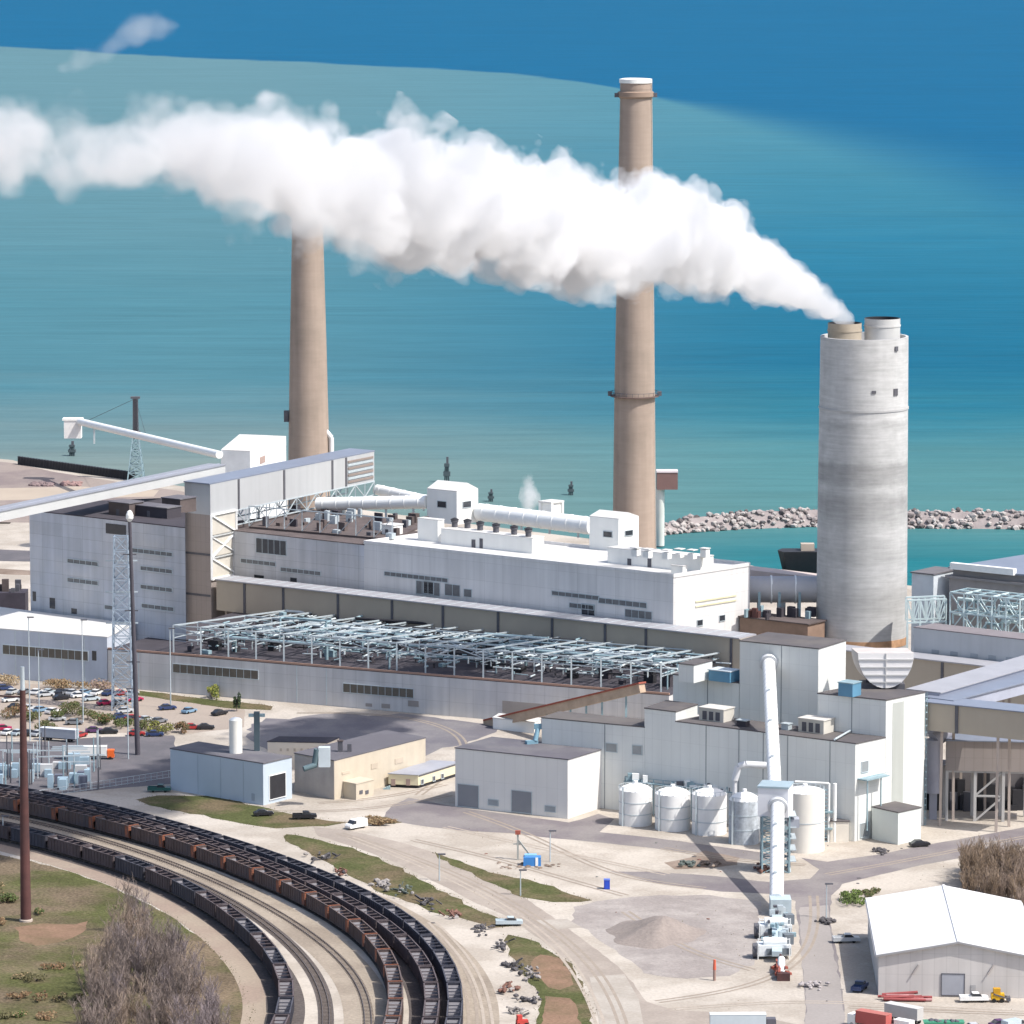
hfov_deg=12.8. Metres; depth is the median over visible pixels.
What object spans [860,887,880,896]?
leafy shrub
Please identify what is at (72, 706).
leafy shrub
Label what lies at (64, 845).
coal wagon
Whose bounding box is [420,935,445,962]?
coal wagon
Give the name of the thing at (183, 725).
leafy shrub
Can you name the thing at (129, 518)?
mast pole
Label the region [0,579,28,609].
dark shed
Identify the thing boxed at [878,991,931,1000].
pipe stack
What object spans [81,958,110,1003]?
bare tree
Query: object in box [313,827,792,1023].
road
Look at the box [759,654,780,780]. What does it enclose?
conveyor tube
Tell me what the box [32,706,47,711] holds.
parked car
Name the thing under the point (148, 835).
coal wagon
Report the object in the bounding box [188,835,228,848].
coal wagon
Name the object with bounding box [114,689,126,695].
parked car
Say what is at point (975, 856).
bare shrub
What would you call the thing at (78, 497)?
conveyor gallery
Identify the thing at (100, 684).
leafy shrub
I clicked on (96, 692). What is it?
parked car
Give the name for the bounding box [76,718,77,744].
switchyard post
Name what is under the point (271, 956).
coal wagon
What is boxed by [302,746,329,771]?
dust collector
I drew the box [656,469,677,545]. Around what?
crane house
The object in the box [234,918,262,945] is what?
coal wagon
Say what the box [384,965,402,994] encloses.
coal wagon
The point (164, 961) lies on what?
bare tree
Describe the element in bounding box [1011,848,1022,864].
bare shrub
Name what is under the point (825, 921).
spoil heap
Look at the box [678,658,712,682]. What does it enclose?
cabin
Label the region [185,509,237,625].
conveyor tower
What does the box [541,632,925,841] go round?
scrubber building
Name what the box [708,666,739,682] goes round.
roof machine
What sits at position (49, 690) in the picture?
parked car
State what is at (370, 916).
coal wagon
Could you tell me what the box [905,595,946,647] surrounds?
steel structure
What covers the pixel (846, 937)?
pickup truck
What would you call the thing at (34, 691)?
parked car
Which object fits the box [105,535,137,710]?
lattice tower
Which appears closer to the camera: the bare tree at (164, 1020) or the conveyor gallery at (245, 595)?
the bare tree at (164, 1020)
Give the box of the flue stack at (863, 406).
[816,316,908,647]
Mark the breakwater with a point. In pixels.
(959, 518)
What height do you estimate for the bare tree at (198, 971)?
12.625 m
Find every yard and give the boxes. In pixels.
[0,549,29,561]
[0,569,29,574]
[0,735,174,792]
[246,713,496,754]
[572,895,763,978]
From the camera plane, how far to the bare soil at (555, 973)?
1075.72 m
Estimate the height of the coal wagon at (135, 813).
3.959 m
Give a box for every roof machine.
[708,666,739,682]
[837,679,861,696]
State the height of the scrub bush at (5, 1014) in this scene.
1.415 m
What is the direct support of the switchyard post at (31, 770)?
on the yard at (153, 758)
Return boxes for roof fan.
[450,517,458,526]
[463,519,471,527]
[476,521,484,529]
[492,523,499,532]
[510,525,518,534]
[524,527,532,536]
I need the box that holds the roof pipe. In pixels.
[834,729,850,739]
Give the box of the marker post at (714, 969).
[713,959,715,980]
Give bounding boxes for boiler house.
[29,498,417,641]
[363,533,750,631]
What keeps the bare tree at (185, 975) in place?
on the field
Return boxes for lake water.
[0,0,1023,585]
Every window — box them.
[2,644,88,660]
[172,663,258,679]
[256,537,286,555]
[343,683,413,698]
[423,581,433,594]
[437,500,446,507]
[462,500,470,507]
[488,799,498,805]
[544,805,555,812]
[581,603,594,615]
[603,531,612,537]
[605,743,617,752]
[625,529,632,535]
[632,745,641,754]
[697,619,702,626]
[719,614,725,621]
[861,760,868,772]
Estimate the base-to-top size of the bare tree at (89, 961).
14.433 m
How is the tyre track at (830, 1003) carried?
on the road at (799, 891)
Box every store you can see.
[267,736,339,767]
[294,730,425,799]
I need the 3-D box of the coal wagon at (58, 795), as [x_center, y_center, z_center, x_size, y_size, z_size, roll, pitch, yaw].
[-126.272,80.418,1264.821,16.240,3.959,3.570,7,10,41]
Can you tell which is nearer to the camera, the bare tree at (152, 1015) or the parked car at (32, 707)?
the bare tree at (152, 1015)
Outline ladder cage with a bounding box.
[924,692,927,824]
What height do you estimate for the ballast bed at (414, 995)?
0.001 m
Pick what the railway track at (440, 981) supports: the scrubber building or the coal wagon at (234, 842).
the coal wagon at (234, 842)
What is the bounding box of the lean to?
[343,777,373,799]
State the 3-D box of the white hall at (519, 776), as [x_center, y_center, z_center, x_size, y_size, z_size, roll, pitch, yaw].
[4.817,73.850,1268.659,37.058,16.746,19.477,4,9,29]
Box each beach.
[0,462,184,522]
[0,487,158,499]
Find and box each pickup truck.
[147,784,170,791]
[292,810,316,819]
[495,916,522,925]
[832,933,860,942]
[851,980,868,991]
[959,991,988,1002]
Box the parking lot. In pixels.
[0,681,244,738]
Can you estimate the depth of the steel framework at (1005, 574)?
1424.78 m
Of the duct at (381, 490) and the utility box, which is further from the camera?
the duct at (381, 490)
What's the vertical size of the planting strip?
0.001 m
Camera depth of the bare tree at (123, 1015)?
1004.34 m
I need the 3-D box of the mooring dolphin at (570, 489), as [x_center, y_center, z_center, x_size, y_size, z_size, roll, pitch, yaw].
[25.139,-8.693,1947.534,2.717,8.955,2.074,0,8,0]
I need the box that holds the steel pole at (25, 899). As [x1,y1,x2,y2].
[0,666,32,922]
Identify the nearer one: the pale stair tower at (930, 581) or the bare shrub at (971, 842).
the bare shrub at (971, 842)
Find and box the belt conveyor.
[483,681,645,725]
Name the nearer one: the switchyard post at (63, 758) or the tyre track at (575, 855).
the tyre track at (575, 855)
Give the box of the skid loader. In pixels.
[991,987,1010,1002]
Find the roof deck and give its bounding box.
[248,505,428,539]
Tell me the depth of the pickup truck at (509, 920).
1122.65 m
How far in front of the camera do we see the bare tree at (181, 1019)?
994.63 m
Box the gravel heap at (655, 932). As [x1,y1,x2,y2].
[605,916,706,948]
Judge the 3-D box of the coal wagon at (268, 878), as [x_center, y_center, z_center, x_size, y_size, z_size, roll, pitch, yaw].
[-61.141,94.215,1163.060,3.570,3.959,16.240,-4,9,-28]
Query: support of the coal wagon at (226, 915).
on the railway track at (194, 906)
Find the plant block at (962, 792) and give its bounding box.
[923,760,1023,811]
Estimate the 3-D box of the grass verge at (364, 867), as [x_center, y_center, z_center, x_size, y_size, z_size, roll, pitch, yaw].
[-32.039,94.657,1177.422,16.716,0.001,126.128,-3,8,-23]
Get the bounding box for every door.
[49,598,54,608]
[71,608,76,613]
[92,651,96,660]
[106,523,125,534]
[251,793,254,800]
[254,575,263,578]
[260,455,264,463]
[290,577,296,581]
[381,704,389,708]
[408,700,418,706]
[457,783,478,808]
[471,539,474,547]
[479,538,482,547]
[502,700,545,712]
[511,790,531,813]
[647,558,650,566]
[860,821,868,837]
[941,973,964,995]
[971,985,975,991]
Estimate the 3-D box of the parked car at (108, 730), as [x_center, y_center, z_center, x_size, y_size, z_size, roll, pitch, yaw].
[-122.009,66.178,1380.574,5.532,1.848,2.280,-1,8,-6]
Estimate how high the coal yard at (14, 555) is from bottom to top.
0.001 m
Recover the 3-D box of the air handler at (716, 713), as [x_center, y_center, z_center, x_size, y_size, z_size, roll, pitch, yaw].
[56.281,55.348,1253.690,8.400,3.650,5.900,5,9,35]
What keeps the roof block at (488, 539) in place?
on the boiler house at (570, 578)
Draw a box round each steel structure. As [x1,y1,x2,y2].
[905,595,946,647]
[949,588,1023,632]
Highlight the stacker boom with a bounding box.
[62,417,222,458]
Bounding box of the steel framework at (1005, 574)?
[945,555,1023,631]
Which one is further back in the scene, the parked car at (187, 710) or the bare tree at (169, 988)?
the parked car at (187, 710)
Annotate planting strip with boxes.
[138,691,272,709]
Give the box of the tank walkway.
[623,773,731,819]
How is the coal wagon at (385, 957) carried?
on the railway track at (328, 921)
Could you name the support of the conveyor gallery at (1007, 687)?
on the ground at (854, 961)
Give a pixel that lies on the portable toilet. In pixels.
(606, 883)
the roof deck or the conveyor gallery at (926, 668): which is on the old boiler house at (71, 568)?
the roof deck
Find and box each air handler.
[698,704,734,722]
[797,714,834,733]
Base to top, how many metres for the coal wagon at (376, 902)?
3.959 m
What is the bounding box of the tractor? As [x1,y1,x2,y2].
[515,1014,528,1023]
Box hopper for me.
[851,648,913,689]
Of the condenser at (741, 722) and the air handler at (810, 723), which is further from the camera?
the condenser at (741, 722)
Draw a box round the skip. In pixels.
[922,1018,964,1023]
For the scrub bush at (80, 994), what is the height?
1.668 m
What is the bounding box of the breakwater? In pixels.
[664,507,1023,535]
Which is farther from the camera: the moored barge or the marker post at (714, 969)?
the moored barge
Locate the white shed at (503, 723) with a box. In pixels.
[492,713,540,732]
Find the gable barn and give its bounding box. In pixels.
[865,884,1023,997]
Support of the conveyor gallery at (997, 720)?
on the ground at (854, 961)
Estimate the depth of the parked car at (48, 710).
1413.04 m
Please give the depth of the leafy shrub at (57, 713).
1401.43 m
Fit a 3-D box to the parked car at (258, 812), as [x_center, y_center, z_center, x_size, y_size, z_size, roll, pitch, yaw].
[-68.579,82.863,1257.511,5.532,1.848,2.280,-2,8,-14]
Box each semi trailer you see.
[40,726,78,741]
[884,1001,923,1023]
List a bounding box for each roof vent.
[337,740,351,751]
[630,547,641,556]
[642,548,653,557]
[661,549,672,558]
[674,548,684,557]
[687,549,697,558]
[699,547,710,557]
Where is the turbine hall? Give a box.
[107,612,698,723]
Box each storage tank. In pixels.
[619,780,652,826]
[655,784,690,831]
[692,785,726,835]
[728,788,759,844]
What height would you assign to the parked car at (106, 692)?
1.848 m
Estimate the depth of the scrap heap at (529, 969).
1070.58 m
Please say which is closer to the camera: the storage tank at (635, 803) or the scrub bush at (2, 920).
the scrub bush at (2, 920)
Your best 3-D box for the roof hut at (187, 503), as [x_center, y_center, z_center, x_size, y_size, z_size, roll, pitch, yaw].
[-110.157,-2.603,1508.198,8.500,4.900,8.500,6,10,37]
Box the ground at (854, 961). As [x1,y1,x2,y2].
[0,459,1023,1023]
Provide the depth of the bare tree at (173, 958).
1050.10 m
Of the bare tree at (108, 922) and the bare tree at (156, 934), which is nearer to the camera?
the bare tree at (156, 934)
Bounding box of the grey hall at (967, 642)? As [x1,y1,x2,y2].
[913,623,1023,661]
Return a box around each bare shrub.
[957,843,977,874]
[958,861,981,891]
[959,838,984,851]
[959,861,973,886]
[960,839,979,854]
[960,860,984,889]
[961,846,987,885]
[964,835,983,850]
[969,847,988,863]
[972,845,995,863]
[974,841,999,859]
[974,851,997,878]
[975,867,1001,895]
[976,868,995,892]
[978,840,994,852]
[979,865,998,882]
[982,869,1005,890]
[984,863,1003,876]
[984,878,1006,893]
[986,835,1012,864]
[986,872,1010,896]
[991,843,1019,868]
[991,848,1019,873]
[994,847,1018,871]
[995,872,1016,897]
[1001,838,1021,854]
[1001,853,1023,878]
[1001,862,1021,898]
[1007,838,1023,856]
[1007,855,1023,882]
[1008,845,1023,864]
[1008,866,1023,899]
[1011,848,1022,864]
[1013,882,1023,905]
[1014,862,1023,887]
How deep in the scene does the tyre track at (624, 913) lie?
1093.88 m
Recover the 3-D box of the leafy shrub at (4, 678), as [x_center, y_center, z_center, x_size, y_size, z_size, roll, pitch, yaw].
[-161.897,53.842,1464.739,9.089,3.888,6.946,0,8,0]
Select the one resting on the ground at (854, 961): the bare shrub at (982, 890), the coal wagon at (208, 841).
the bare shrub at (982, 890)
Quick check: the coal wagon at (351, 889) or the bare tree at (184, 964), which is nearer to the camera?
the bare tree at (184, 964)
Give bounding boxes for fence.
[39,770,169,793]
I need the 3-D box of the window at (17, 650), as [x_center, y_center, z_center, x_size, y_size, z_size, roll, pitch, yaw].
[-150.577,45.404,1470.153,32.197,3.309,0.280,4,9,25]
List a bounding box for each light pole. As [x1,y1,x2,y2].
[27,616,33,740]
[37,649,43,754]
[80,619,86,721]
[126,688,132,758]
[168,628,174,704]
[438,853,445,880]
[519,869,526,895]
[549,830,555,861]
[825,883,832,917]
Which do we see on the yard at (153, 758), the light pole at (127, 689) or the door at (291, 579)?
the light pole at (127, 689)
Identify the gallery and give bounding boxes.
[0,463,225,520]
[183,448,374,524]
[215,575,755,668]
[846,645,1023,704]
[906,655,1023,702]
[924,698,1023,831]
[926,672,1023,811]
[945,734,1023,771]
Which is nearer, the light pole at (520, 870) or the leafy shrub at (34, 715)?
the light pole at (520, 870)
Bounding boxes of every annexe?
[0,607,135,684]
[871,801,921,844]
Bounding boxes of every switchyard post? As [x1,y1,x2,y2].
[2,751,3,777]
[7,749,8,779]
[10,748,10,782]
[11,732,12,760]
[27,752,28,787]
[29,750,30,784]
[31,754,32,783]
[33,743,34,778]
[37,741,37,778]
[44,726,45,755]
[62,745,63,775]
[67,742,67,774]
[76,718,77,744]
[90,757,90,788]
[93,737,94,771]
[96,731,97,767]
[98,754,98,789]
[99,736,100,769]
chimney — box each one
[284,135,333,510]
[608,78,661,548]
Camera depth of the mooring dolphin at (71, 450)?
2082.33 m
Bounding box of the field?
[0,855,242,1023]
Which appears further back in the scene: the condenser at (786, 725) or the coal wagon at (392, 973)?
the condenser at (786, 725)
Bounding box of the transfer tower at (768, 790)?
[757,780,798,872]
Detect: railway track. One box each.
[0,809,403,1023]
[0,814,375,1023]
[0,820,333,1023]
[0,838,293,1023]
[387,944,439,1023]
[432,963,446,1003]
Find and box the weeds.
[30,695,1011,1023]
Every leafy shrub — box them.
[0,673,19,685]
[0,703,28,717]
[0,892,18,901]
[26,711,41,720]
[34,720,57,728]
[42,678,92,688]
[50,708,66,717]
[58,701,81,716]
[77,707,97,718]
[90,678,116,689]
[90,711,115,723]
[113,717,133,727]
[132,717,152,728]
[145,720,175,731]
[174,721,189,733]
[206,684,219,699]
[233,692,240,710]
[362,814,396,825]
[839,889,865,904]
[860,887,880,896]
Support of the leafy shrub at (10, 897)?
on the field
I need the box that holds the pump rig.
[513,830,528,859]
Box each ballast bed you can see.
[0,812,386,1023]
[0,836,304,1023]
[57,817,446,1023]
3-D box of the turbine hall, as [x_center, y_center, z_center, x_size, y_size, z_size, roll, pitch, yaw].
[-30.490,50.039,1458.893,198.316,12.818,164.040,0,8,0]
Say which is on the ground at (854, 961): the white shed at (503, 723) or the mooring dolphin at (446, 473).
the white shed at (503, 723)
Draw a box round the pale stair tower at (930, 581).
[910,566,952,651]
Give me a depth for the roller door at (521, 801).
1259.70 m
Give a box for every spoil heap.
[28,481,55,486]
[60,480,82,485]
[497,862,559,868]
[678,860,699,866]
[700,860,721,867]
[753,862,769,872]
[798,980,830,990]
[814,916,835,924]
[872,847,889,855]
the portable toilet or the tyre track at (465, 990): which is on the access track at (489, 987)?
the tyre track at (465, 990)
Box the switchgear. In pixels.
[0,745,104,789]
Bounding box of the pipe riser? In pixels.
[795,780,836,841]
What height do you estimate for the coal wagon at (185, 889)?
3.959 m
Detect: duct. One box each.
[315,495,426,516]
[373,484,424,510]
[474,503,588,537]
[525,724,541,744]
[732,761,766,794]
[750,566,816,613]
[750,575,816,616]
[925,731,951,819]
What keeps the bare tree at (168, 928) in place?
on the field
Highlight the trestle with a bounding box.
[942,765,1023,821]
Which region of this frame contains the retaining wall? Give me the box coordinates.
[18,456,134,479]
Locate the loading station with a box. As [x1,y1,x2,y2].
[752,895,795,959]
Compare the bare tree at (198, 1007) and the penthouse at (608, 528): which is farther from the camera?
the penthouse at (608, 528)
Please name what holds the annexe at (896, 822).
on the ground at (854, 961)
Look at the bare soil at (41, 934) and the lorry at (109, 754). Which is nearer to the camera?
the bare soil at (41, 934)
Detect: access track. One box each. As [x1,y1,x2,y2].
[0,844,267,1023]
[369,890,498,1023]
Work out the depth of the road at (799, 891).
1180.92 m
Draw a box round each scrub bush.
[0,916,5,924]
[0,1010,12,1017]
[5,991,31,998]
[10,1010,27,1017]
[11,972,28,981]
[23,973,47,981]
[32,990,47,1001]
[34,907,44,914]
[35,1011,57,1020]
[40,961,65,969]
[50,991,67,1001]
[69,961,82,967]
[71,992,88,999]
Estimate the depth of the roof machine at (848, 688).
1232.18 m
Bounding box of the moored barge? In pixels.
[778,543,816,572]
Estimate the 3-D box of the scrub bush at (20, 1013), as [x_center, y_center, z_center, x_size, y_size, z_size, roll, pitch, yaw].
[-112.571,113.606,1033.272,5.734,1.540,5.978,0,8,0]
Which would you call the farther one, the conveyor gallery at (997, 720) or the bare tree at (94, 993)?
the conveyor gallery at (997, 720)
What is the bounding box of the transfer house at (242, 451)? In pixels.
[221,434,285,520]
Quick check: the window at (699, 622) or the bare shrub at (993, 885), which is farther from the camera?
the window at (699, 622)
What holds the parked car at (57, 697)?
on the parking lot
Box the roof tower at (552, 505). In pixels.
[538,499,563,513]
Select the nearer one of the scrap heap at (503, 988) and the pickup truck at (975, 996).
the pickup truck at (975, 996)
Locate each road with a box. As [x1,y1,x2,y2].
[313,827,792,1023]
[384,798,769,860]
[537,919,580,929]
[590,974,642,1023]
[611,827,1023,1021]
[799,905,844,1023]
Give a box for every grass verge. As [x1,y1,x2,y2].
[136,795,346,827]
[284,834,510,927]
[436,853,590,901]
[504,935,591,1023]
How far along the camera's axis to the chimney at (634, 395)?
1625.41 m
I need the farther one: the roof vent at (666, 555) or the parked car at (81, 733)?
the roof vent at (666, 555)
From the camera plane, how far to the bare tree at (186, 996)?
1016.26 m
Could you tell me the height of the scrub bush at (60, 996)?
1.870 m
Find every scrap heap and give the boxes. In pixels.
[303,851,340,862]
[334,867,347,875]
[368,878,390,891]
[390,881,413,895]
[414,894,441,909]
[438,909,461,918]
[470,923,494,935]
[491,938,515,950]
[498,981,520,992]
[501,958,523,971]
[506,1006,530,1016]
[513,991,541,1003]
[517,965,540,980]
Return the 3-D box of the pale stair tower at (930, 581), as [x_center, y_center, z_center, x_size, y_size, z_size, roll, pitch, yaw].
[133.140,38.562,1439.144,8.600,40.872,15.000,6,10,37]
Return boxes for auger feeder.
[771,954,791,980]
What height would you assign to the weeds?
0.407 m
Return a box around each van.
[345,817,367,829]
[891,1017,914,1023]
[1001,1017,1023,1023]
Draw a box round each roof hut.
[108,499,143,515]
[135,502,181,518]
[161,494,196,512]
[381,522,403,534]
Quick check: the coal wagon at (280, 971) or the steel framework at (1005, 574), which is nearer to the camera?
the coal wagon at (280, 971)
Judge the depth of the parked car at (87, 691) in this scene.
1446.53 m
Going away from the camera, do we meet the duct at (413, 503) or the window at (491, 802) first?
the window at (491, 802)
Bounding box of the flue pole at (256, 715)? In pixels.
[249,711,264,750]
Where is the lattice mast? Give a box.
[90,396,144,479]
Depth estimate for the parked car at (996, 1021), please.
1021.88 m
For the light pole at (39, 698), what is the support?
on the yard at (153, 758)
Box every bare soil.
[14,921,87,945]
[531,954,573,989]
[541,996,580,1023]
[665,851,738,868]
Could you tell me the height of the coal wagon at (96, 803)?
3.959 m
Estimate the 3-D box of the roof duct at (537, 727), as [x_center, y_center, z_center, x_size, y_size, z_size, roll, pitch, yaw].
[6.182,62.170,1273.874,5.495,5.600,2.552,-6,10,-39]
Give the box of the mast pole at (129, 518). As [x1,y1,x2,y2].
[123,510,141,754]
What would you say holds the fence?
on the yard at (153, 758)
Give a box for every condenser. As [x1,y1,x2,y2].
[736,718,750,726]
[780,722,792,729]
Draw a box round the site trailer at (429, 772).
[383,760,454,789]
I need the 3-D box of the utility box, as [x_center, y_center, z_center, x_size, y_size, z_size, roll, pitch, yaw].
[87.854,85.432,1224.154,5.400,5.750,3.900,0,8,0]
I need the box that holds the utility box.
[830,818,849,841]
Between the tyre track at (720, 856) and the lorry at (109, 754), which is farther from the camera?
the lorry at (109, 754)
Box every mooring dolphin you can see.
[68,441,75,455]
[443,457,449,480]
[488,489,493,501]
[568,481,573,494]
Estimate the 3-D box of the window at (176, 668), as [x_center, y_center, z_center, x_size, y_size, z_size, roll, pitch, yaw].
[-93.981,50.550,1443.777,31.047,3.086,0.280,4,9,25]
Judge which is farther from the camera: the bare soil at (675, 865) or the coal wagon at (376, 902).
the bare soil at (675, 865)
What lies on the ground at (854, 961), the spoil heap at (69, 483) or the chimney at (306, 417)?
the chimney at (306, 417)
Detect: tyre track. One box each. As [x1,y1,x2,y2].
[270,794,453,811]
[311,712,467,794]
[319,784,445,803]
[336,833,627,1023]
[347,837,605,1023]
[399,907,478,1023]
[411,839,627,895]
[427,922,493,1023]
[442,826,670,874]
[463,811,705,888]
[621,911,754,970]
[655,896,819,1002]
[660,847,804,865]
[666,1001,1023,1012]
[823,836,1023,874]
[848,1006,1023,1015]
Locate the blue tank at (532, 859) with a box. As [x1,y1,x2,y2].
[523,853,540,865]
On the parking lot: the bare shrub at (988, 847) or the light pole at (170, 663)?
the light pole at (170, 663)
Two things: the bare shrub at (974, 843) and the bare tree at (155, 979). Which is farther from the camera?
the bare shrub at (974, 843)
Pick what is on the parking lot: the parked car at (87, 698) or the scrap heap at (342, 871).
the parked car at (87, 698)
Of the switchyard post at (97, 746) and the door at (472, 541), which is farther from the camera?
the door at (472, 541)
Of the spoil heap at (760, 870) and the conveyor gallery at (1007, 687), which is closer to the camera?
the spoil heap at (760, 870)
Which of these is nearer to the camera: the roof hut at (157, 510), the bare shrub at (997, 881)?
the bare shrub at (997, 881)
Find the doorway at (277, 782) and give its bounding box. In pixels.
[269,772,285,799]
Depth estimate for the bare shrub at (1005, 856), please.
1169.74 m
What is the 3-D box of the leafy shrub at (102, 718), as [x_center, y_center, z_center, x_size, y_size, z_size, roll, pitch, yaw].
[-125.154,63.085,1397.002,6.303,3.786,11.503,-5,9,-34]
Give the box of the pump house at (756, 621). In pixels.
[738,605,826,637]
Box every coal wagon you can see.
[0,784,38,792]
[0,788,14,794]
[0,793,19,812]
[0,821,16,839]
[10,791,54,802]
[10,826,54,848]
[29,799,64,820]
[34,790,79,800]
[47,835,89,858]
[49,798,93,810]
[58,807,101,829]
[74,798,117,809]
[82,845,123,869]
[87,807,128,819]
[95,815,138,838]
[111,807,153,818]
[115,855,153,880]
[122,816,163,828]
[131,825,172,848]
[145,866,181,892]
[146,816,187,828]
[156,825,196,837]
[165,834,204,858]
[172,878,205,903]
[180,825,221,839]
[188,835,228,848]
[195,891,227,917]
[196,845,234,869]
[214,835,253,850]
[216,904,245,930]
[220,846,258,860]
[225,856,263,881]
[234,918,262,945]
[246,846,285,862]
[250,857,287,872]
[250,932,275,960]
[254,867,290,893]
[263,947,286,975]
[270,1014,289,1023]
[272,963,292,991]
[275,997,293,1023]
[277,856,315,874]
[278,980,293,996]
[279,868,315,885]
[281,879,316,905]
[306,880,341,898]
[306,892,339,918]
[307,868,344,887]
[329,905,360,932]
[332,893,366,914]
[335,880,370,901]
[349,919,377,946]
[356,906,388,931]
[361,893,394,915]
[365,934,389,962]
[377,920,406,947]
[377,949,398,977]
[383,1016,400,1023]
[384,906,415,930]
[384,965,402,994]
[385,999,402,1023]
[388,982,402,998]
[394,935,421,962]
[404,920,432,945]
[408,950,431,978]
[418,966,437,993]
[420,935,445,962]
[421,1017,437,1023]
[422,999,439,1023]
[423,982,439,999]
[433,950,455,978]
[441,966,460,993]
[445,1017,461,1023]
[446,982,462,1000]
[446,1000,462,1023]
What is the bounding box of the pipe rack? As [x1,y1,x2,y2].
[173,609,730,691]
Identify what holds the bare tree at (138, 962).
on the field
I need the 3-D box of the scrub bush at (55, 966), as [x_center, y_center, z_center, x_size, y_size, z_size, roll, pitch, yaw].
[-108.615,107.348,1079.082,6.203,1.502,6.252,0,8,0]
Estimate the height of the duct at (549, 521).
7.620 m
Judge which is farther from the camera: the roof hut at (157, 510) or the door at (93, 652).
the roof hut at (157, 510)
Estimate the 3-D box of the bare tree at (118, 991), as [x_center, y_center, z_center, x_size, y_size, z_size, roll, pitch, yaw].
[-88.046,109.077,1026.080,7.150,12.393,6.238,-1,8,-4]
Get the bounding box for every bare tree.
[65,992,98,1023]
[70,942,111,1003]
[77,977,116,1023]
[81,946,107,978]
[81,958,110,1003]
[81,993,120,1023]
[86,929,121,980]
[93,917,123,954]
[98,966,123,1023]
[99,916,133,958]
[101,988,143,1023]
[103,917,138,971]
[103,941,134,983]
[105,896,136,937]
[105,945,132,1014]
[107,970,133,1023]
[109,871,148,933]
[109,901,141,949]
[111,918,149,967]
[115,934,152,992]
[118,970,153,1023]
[120,935,163,991]
[123,919,150,967]
[129,889,154,932]
[130,907,155,950]
[131,916,164,959]
[135,958,175,1017]
[135,979,161,1023]
[145,917,171,978]
[149,984,175,1023]
[150,973,184,1022]
[152,920,186,980]
[153,944,181,979]
[156,940,189,993]
[158,952,208,1008]
[159,910,179,946]
[163,995,197,1023]
[164,922,206,980]
[166,990,208,1023]
[169,950,199,1022]
[169,975,192,1023]
[173,972,202,1016]
[177,998,217,1023]
[182,950,207,1002]
[186,975,222,1023]
[188,996,211,1023]
[191,972,223,1021]
[207,990,233,1023]
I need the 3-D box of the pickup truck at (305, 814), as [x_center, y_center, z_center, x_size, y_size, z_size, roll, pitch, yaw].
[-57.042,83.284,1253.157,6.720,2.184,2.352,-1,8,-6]
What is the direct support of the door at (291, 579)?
in the old boiler house at (71, 568)
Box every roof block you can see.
[418,517,444,541]
[440,527,543,553]
[607,545,713,571]
[671,564,687,573]
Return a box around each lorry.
[64,745,114,759]
[709,1012,775,1023]
[847,1008,891,1023]
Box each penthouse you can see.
[427,480,477,524]
[589,510,638,549]
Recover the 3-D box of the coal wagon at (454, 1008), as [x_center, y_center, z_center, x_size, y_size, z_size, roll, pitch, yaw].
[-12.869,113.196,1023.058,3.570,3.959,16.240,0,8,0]
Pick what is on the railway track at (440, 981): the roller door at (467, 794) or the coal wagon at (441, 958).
the coal wagon at (441, 958)
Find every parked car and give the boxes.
[0,684,12,690]
[0,724,11,729]
[0,728,12,735]
[1,697,19,702]
[6,688,19,694]
[10,729,19,735]
[26,704,35,710]
[30,688,40,694]
[31,729,38,736]
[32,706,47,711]
[36,690,54,696]
[44,688,54,692]
[44,707,58,713]
[48,715,65,721]
[52,693,70,700]
[54,688,63,694]
[65,689,78,694]
[65,718,82,724]
[70,691,88,697]
[79,689,91,693]
[79,731,87,737]
[84,694,99,701]
[85,726,102,732]
[90,689,102,695]
[96,699,110,705]
[100,727,117,733]
[101,689,114,695]
[110,699,128,705]
[113,712,126,718]
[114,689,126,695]
[116,707,133,712]
[125,697,143,701]
[129,729,144,735]
[139,715,153,720]
[146,730,163,736]
[152,717,167,722]
[158,703,176,709]
[181,707,197,713]
[187,723,197,729]
[197,723,214,729]
[211,709,227,715]
[253,808,273,816]
[908,839,930,847]
[988,1018,1002,1023]
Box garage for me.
[170,741,291,804]
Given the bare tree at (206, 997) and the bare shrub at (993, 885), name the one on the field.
the bare tree at (206, 997)
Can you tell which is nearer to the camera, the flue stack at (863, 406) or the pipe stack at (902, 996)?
the pipe stack at (902, 996)
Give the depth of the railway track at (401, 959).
1081.64 m
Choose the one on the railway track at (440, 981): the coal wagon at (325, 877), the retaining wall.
the coal wagon at (325, 877)
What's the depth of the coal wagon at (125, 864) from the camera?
1177.92 m
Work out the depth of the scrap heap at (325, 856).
1200.44 m
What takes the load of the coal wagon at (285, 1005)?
on the railway track at (194, 906)
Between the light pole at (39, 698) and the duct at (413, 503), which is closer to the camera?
the light pole at (39, 698)
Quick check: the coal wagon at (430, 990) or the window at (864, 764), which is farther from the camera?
the window at (864, 764)
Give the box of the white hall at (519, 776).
[454,737,600,818]
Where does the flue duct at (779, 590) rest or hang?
on the ground at (854, 961)
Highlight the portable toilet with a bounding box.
[604,878,609,888]
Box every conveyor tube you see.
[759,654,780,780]
[768,797,786,895]
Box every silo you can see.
[229,717,241,753]
[785,783,824,853]
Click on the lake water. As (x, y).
(818, 164)

